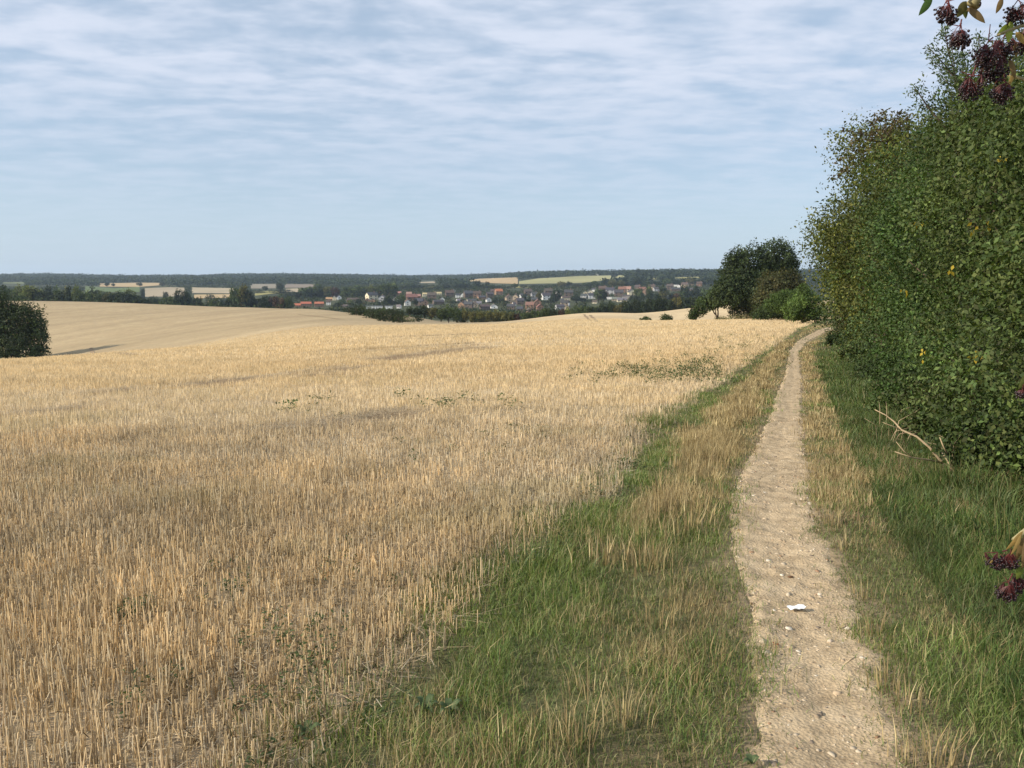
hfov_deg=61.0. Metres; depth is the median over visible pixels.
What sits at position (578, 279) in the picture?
field
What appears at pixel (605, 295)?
tree
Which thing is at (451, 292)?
house
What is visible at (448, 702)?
dock plant
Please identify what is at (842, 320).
shrub
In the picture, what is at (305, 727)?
dock plant
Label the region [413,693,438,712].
dock plant
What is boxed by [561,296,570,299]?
house
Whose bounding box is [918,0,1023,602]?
elder bush
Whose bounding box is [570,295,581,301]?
tree
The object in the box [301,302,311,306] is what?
house
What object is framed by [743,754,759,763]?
dock plant
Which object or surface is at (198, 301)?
tree
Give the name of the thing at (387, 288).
tree
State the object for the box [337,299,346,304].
tree
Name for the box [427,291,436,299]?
house
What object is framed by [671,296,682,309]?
tree
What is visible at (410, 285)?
tree
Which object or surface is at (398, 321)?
bush
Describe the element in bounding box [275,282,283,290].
tree
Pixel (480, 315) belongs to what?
tree
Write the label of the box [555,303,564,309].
house
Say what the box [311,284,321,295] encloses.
tree
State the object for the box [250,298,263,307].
tree
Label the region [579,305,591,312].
tree
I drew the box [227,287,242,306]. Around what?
tree
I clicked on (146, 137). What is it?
sky
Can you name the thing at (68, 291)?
tree
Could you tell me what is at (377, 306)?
flat roofed building
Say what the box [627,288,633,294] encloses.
house
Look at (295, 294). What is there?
tree
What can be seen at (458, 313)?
tree
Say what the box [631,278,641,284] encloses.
tree
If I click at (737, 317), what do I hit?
bush
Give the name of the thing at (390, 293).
tree
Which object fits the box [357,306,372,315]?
bush
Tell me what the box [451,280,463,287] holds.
tree
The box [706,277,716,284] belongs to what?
tree
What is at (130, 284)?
field
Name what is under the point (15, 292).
tree
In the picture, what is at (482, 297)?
house
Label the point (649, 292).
tree
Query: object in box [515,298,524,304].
house
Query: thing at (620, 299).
house
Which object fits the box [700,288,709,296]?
tree
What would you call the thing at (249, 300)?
tree
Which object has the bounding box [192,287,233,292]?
field
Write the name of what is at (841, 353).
bramble
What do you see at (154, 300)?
tree
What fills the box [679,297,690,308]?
tree
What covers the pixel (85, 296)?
tree
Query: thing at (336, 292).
tree
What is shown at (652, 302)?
tree
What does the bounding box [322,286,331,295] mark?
tree
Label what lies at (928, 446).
dead branch
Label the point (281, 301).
tree
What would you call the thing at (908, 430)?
dead stalks
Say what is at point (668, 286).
house
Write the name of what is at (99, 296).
tree
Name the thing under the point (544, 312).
tree
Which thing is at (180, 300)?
tree
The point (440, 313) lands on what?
tree
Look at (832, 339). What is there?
bramble
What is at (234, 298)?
tree
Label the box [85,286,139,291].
field
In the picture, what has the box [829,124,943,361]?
shrub
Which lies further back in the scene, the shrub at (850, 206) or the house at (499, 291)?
the house at (499, 291)
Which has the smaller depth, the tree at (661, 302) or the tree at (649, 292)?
the tree at (661, 302)
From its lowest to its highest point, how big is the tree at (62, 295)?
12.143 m
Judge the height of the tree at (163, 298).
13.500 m
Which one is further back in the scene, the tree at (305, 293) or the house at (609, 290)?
the house at (609, 290)
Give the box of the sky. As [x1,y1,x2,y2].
[0,0,1023,275]
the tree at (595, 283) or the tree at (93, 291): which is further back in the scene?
the tree at (595, 283)
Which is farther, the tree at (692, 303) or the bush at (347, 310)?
the tree at (692, 303)
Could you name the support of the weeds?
on the ground at (86, 327)
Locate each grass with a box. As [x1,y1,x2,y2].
[206,320,1023,767]
[212,322,1023,767]
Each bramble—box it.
[821,326,865,346]
[833,335,882,360]
[848,347,909,379]
[863,384,934,415]
[870,365,942,396]
[886,394,985,442]
[893,366,1023,419]
[918,379,1023,477]
[932,417,1023,476]
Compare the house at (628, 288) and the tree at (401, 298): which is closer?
the tree at (401, 298)
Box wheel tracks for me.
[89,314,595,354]
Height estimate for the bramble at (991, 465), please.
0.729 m
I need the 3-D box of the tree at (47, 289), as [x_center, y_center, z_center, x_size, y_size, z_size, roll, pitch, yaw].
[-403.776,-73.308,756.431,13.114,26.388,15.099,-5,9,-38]
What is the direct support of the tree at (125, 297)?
on the ground at (86, 327)
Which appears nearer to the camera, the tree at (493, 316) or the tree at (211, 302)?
the tree at (493, 316)
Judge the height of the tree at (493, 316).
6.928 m
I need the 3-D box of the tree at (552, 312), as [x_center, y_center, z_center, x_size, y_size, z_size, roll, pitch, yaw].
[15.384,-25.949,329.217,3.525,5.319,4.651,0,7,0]
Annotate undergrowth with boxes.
[6,277,839,319]
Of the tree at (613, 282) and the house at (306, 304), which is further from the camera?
the tree at (613, 282)
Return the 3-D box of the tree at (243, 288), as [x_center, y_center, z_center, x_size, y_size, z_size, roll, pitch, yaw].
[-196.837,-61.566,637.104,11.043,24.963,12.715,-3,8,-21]
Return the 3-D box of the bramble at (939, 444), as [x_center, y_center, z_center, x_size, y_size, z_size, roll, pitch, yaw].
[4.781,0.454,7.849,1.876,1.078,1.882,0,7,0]
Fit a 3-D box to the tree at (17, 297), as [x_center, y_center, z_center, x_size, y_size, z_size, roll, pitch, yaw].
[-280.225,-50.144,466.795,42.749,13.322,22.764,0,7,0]
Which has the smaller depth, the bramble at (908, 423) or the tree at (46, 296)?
the bramble at (908, 423)
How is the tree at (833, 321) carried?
on the ground at (86, 327)
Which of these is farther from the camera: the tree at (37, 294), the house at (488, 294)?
the house at (488, 294)
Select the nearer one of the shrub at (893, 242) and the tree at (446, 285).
the shrub at (893, 242)
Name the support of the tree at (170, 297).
on the ground at (86, 327)
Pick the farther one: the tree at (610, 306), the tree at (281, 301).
the tree at (281, 301)
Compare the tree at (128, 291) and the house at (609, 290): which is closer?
the tree at (128, 291)
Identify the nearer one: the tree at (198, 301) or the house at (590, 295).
the tree at (198, 301)
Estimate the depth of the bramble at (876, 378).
16.09 m
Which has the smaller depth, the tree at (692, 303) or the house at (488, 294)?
the tree at (692, 303)
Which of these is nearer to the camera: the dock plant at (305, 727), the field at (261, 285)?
the dock plant at (305, 727)
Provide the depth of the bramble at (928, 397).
12.38 m
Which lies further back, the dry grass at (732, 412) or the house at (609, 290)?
the house at (609, 290)
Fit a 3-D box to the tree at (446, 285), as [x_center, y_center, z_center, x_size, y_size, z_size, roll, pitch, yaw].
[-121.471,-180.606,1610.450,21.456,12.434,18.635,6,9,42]
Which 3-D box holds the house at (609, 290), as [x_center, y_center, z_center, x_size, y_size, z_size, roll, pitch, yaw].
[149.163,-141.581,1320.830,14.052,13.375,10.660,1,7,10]
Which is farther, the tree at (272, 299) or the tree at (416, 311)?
the tree at (272, 299)
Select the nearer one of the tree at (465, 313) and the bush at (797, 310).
the bush at (797, 310)
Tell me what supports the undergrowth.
on the ground at (86, 327)
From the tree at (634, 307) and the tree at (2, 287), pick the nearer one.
the tree at (634, 307)
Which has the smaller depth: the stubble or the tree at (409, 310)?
the stubble
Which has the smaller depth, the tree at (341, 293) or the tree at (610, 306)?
the tree at (610, 306)
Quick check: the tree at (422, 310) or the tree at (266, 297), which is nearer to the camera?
the tree at (422, 310)
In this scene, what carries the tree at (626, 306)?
on the ground at (86, 327)
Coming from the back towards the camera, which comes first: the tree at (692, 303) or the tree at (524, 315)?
the tree at (692, 303)
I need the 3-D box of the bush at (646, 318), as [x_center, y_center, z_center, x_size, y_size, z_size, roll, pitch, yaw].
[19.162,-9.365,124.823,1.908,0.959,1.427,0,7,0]
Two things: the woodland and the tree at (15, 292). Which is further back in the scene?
the woodland
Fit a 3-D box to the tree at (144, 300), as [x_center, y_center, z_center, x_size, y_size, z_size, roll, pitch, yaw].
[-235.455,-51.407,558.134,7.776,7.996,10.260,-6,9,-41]
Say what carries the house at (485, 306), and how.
on the ground at (86, 327)
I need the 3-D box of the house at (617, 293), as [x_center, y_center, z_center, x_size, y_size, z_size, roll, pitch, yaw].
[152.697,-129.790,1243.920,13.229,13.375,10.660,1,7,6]
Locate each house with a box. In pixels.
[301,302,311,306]
[314,301,323,306]
[365,291,377,299]
[404,299,410,305]
[406,293,417,301]
[414,297,423,305]
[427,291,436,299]
[432,300,444,304]
[445,289,454,296]
[463,290,472,297]
[464,300,473,307]
[473,290,480,297]
[477,295,485,299]
[479,303,489,309]
[486,291,492,297]
[494,288,502,294]
[505,294,512,300]
[507,304,514,309]
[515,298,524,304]
[516,305,523,310]
[524,289,532,295]
[525,301,534,308]
[541,292,550,299]
[544,287,552,294]
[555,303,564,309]
[560,299,568,305]
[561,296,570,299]
[564,290,572,296]
[580,293,586,297]
[587,292,593,298]
[605,286,614,293]
[614,289,622,296]
[616,297,626,301]
[623,286,631,292]
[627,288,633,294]
[666,283,673,289]
[671,287,680,290]
[681,282,688,287]
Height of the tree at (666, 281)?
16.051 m
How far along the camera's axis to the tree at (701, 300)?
148.98 m
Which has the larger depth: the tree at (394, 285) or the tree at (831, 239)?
the tree at (394, 285)
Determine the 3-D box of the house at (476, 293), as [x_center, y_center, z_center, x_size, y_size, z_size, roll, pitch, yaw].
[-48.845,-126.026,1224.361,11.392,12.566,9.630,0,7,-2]
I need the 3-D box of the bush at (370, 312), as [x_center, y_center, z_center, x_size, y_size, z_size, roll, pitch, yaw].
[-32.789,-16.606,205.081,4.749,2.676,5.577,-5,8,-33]
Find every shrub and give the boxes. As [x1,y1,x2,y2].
[828,107,915,346]
[829,288,859,332]
[830,46,1023,408]
[839,87,1018,390]
[878,25,1023,439]
[899,7,1023,405]
[905,59,1023,484]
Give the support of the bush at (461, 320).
on the ground at (86, 327)
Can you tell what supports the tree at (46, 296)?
on the ground at (86, 327)
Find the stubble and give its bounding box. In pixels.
[0,316,830,767]
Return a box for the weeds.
[105,334,833,767]
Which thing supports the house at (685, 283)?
on the ground at (86, 327)
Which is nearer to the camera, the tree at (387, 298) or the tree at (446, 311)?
the tree at (446, 311)
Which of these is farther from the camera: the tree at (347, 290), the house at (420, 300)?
the tree at (347, 290)
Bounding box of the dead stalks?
[866,404,981,465]
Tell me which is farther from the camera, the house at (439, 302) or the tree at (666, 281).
the tree at (666, 281)
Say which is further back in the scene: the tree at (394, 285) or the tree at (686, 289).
the tree at (394, 285)
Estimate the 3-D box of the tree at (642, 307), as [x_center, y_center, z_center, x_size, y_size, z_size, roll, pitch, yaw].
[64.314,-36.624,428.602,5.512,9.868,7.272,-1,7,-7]
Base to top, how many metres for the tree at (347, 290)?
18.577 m
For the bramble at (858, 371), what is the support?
on the ground at (86, 327)
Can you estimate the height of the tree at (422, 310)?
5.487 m
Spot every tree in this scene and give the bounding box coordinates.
[0,285,9,293]
[0,288,30,300]
[8,287,20,296]
[16,284,36,300]
[31,287,47,300]
[39,292,53,300]
[43,285,52,294]
[49,290,66,300]
[65,285,72,300]
[71,284,81,300]
[81,293,93,301]
[88,285,101,297]
[92,293,102,301]
[96,290,111,298]
[101,295,108,301]
[105,292,123,302]
[118,292,135,302]
[123,288,137,298]
[127,294,143,303]
[138,298,151,303]
[150,297,158,303]
[157,297,167,303]
[167,295,173,304]
[173,288,185,304]
[182,290,191,304]
[192,296,202,305]
[207,298,215,306]
[213,296,224,306]
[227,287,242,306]
[232,295,241,306]
[236,283,250,306]
[240,290,255,307]
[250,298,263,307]
[260,295,272,307]
[268,296,277,307]
[273,297,284,308]
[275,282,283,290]
[283,295,292,308]
[292,292,300,297]
[298,287,311,296]
[305,286,316,297]
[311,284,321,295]
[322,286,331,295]
[331,286,341,296]
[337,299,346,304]
[338,291,347,297]
[342,286,352,297]
[350,285,360,296]
[358,286,367,297]
[364,285,374,293]
[372,284,383,295]
[380,282,389,296]
[383,294,392,302]
[388,299,395,304]
[389,283,397,296]
[390,280,399,296]
[393,296,399,304]
[398,292,404,302]
[405,305,413,315]
[406,282,414,287]
[412,307,421,316]
[420,305,428,318]
[425,307,437,319]
[434,308,448,321]
[442,283,450,287]
[443,305,453,322]
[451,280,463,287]
[452,308,461,322]
[460,283,469,288]
[460,308,469,320]
[467,311,476,322]
[476,310,483,321]
[482,311,492,321]
[490,310,498,321]
[497,311,507,321]
[506,312,514,320]
[511,313,519,319]
[519,312,530,319]
[528,310,540,318]
[535,292,541,299]
[538,307,549,316]
[549,308,556,315]
[551,289,561,301]
[557,308,564,314]
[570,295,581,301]
[571,305,582,313]
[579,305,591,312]
[588,306,599,312]
[589,281,598,285]
[593,289,603,302]
[598,302,607,312]
[599,289,607,302]
[606,299,615,312]
[608,278,616,285]
[612,304,624,312]
[616,280,627,285]
[620,299,631,312]
[628,294,638,300]
[629,297,638,312]
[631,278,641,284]
[632,288,644,301]
[638,300,648,312]
[645,283,652,301]
[645,298,657,312]
[650,281,662,285]
[655,294,664,311]
[658,290,670,299]
[659,283,666,297]
[662,278,672,284]
[662,299,675,310]
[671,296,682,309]
[672,280,684,284]
[679,290,690,298]
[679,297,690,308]
[680,285,689,297]
[685,277,695,284]
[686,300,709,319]
[687,296,697,307]
[692,285,699,296]
[695,294,724,317]
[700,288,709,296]
[705,235,802,318]
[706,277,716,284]
[748,268,806,317]
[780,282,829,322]
[790,108,944,354]
[797,181,883,331]
[813,260,851,331]
[814,281,843,324]
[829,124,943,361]
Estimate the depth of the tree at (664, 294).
1050.76 m
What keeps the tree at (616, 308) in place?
on the ground at (86, 327)
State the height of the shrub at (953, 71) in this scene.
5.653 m
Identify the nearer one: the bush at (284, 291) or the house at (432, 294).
the house at (432, 294)
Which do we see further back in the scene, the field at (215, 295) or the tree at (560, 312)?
the field at (215, 295)
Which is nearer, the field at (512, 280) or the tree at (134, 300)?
the tree at (134, 300)
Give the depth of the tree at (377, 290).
1170.99 m
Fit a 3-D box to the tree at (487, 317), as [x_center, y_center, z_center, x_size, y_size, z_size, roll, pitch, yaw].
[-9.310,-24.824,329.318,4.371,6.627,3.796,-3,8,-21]
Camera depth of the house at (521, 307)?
799.41 m
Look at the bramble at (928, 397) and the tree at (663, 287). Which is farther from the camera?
the tree at (663, 287)
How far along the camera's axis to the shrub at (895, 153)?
17.92 m
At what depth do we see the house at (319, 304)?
947.23 m
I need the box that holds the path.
[729,327,904,767]
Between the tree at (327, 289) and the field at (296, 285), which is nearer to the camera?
the tree at (327, 289)
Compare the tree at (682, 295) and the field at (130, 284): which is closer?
the tree at (682, 295)
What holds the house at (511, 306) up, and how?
on the ground at (86, 327)
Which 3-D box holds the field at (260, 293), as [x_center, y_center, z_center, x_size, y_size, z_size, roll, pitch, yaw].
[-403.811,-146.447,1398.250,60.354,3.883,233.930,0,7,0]
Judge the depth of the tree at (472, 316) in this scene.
328.33 m
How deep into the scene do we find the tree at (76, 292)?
555.55 m
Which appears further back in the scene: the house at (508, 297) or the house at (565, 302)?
the house at (508, 297)
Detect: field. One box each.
[3,282,24,283]
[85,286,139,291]
[100,283,159,286]
[145,287,184,296]
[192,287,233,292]
[194,294,229,297]
[251,284,275,287]
[255,291,278,295]
[285,284,313,287]
[470,277,517,283]
[519,275,623,283]
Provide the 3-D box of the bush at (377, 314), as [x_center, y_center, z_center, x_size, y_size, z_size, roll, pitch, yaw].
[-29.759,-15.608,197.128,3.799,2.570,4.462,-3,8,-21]
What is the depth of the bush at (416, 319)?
254.81 m
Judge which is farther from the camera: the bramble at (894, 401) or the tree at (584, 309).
the tree at (584, 309)
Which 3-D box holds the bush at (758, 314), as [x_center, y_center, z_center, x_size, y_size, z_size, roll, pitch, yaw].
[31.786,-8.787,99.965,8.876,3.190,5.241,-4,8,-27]
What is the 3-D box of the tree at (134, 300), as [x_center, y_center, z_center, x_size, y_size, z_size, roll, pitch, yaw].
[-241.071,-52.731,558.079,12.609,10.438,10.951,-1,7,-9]
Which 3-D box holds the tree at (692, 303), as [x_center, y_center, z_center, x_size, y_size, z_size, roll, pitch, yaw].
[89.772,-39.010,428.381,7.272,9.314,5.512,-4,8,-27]
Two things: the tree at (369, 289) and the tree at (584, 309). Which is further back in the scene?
the tree at (369, 289)
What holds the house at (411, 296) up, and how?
on the ground at (86, 327)
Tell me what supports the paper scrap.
on the path
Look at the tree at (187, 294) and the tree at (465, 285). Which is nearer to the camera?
the tree at (187, 294)
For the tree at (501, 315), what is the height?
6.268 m
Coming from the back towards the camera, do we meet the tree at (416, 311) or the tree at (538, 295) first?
the tree at (538, 295)
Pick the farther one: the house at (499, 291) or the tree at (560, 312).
the house at (499, 291)
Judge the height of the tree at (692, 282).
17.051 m
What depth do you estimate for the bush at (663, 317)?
121.46 m
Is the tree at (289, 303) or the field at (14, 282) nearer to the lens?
the tree at (289, 303)
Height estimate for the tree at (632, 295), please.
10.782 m
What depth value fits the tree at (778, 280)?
136.04 m
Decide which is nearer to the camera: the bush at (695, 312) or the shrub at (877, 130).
the shrub at (877, 130)
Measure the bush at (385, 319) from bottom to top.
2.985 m
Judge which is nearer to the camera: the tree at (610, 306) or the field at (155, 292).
the tree at (610, 306)
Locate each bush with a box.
[0,291,51,358]
[204,294,215,302]
[249,289,266,293]
[269,289,292,293]
[342,307,357,312]
[346,306,364,314]
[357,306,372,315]
[362,308,380,318]
[373,310,386,319]
[377,310,402,321]
[391,313,404,322]
[403,315,414,321]
[412,314,423,321]
[456,317,467,322]
[639,316,651,320]
[659,313,673,319]
[714,313,750,319]
[748,298,812,319]
[761,289,806,319]
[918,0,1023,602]
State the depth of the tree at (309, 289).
1169.46 m
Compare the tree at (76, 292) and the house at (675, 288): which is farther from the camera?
the house at (675, 288)
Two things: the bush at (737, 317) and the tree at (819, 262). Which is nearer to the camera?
the tree at (819, 262)
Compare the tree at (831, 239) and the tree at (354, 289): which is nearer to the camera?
the tree at (831, 239)
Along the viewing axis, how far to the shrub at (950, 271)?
10.00 m
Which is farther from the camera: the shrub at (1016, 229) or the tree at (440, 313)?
the tree at (440, 313)
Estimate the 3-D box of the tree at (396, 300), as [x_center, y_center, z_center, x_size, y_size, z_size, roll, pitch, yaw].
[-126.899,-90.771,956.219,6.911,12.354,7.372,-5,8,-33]
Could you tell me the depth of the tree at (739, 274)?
145.94 m
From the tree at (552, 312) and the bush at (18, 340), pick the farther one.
the tree at (552, 312)
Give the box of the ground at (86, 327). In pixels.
[0,275,1023,767]
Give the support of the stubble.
on the ground at (86, 327)
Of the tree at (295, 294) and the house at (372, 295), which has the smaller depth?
the house at (372, 295)
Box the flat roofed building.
[373,305,382,308]
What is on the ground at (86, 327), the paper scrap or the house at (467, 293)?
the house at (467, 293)
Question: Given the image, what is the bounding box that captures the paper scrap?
[787,604,805,609]
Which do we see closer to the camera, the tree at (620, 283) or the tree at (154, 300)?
the tree at (154, 300)
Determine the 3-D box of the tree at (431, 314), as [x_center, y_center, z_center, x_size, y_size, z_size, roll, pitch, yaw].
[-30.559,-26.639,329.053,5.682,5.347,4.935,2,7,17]
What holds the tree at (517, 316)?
on the ground at (86, 327)
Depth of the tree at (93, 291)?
754.59 m
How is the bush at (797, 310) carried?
on the ground at (86, 327)
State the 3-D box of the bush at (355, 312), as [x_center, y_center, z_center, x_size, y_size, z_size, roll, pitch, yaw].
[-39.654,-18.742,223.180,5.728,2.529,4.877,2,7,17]
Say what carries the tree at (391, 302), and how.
on the ground at (86, 327)
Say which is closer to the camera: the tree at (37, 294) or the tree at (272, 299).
the tree at (37, 294)
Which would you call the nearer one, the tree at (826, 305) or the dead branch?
the dead branch
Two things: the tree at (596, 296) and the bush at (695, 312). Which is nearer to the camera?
the bush at (695, 312)
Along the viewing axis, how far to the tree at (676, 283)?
1607.39 m
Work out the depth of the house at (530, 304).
885.91 m
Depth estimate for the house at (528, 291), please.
1278.77 m
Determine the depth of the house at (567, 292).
1239.51 m
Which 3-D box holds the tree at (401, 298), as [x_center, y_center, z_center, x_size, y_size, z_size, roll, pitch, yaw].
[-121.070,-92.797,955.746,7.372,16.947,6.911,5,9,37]
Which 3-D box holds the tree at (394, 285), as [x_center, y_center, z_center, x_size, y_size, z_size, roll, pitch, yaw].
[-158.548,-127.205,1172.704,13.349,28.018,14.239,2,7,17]
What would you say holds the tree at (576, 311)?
on the ground at (86, 327)
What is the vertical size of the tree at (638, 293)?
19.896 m
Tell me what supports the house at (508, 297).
on the ground at (86, 327)
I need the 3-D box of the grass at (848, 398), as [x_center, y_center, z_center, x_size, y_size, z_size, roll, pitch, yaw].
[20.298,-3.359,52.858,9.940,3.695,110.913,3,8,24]
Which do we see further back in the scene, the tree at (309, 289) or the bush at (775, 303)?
the tree at (309, 289)
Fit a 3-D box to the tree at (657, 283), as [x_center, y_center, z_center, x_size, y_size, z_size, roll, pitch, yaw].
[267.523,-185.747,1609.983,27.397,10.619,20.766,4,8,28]
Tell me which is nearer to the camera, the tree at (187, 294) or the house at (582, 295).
the tree at (187, 294)
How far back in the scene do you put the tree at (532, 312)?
328.34 m
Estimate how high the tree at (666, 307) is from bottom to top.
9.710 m
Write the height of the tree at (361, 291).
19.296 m
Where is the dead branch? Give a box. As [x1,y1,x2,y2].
[876,410,954,474]
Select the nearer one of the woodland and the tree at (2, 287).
the tree at (2, 287)
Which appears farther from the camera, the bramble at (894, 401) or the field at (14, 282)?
the field at (14, 282)
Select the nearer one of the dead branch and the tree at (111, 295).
the dead branch
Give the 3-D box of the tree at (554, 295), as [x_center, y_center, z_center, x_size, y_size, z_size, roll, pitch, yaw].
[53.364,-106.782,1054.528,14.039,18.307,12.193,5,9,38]
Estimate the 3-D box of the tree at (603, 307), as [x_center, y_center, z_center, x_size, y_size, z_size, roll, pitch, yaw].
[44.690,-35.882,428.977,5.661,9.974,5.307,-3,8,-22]
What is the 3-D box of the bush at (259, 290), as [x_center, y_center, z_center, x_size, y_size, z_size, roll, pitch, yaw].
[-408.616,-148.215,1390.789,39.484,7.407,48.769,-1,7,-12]
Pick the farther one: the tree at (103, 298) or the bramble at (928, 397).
the tree at (103, 298)
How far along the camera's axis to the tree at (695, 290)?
1051.28 m
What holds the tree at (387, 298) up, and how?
on the ground at (86, 327)
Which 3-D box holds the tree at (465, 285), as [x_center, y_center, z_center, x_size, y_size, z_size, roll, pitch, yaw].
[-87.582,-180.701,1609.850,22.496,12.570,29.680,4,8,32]
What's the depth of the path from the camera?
4.06 m
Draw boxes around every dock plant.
[295,720,320,737]
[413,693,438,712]
[437,698,463,716]
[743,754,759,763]
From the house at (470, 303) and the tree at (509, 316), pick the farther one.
the house at (470, 303)
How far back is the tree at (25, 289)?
554.16 m
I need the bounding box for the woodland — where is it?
[0,268,834,285]
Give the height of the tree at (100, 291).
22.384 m
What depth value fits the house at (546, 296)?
1146.42 m
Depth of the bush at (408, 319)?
188.39 m
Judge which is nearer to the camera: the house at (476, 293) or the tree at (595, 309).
the tree at (595, 309)
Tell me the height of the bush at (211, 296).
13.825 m
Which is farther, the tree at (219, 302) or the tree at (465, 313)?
the tree at (219, 302)
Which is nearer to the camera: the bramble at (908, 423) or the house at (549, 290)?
the bramble at (908, 423)
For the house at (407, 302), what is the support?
on the ground at (86, 327)
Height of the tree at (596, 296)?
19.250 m

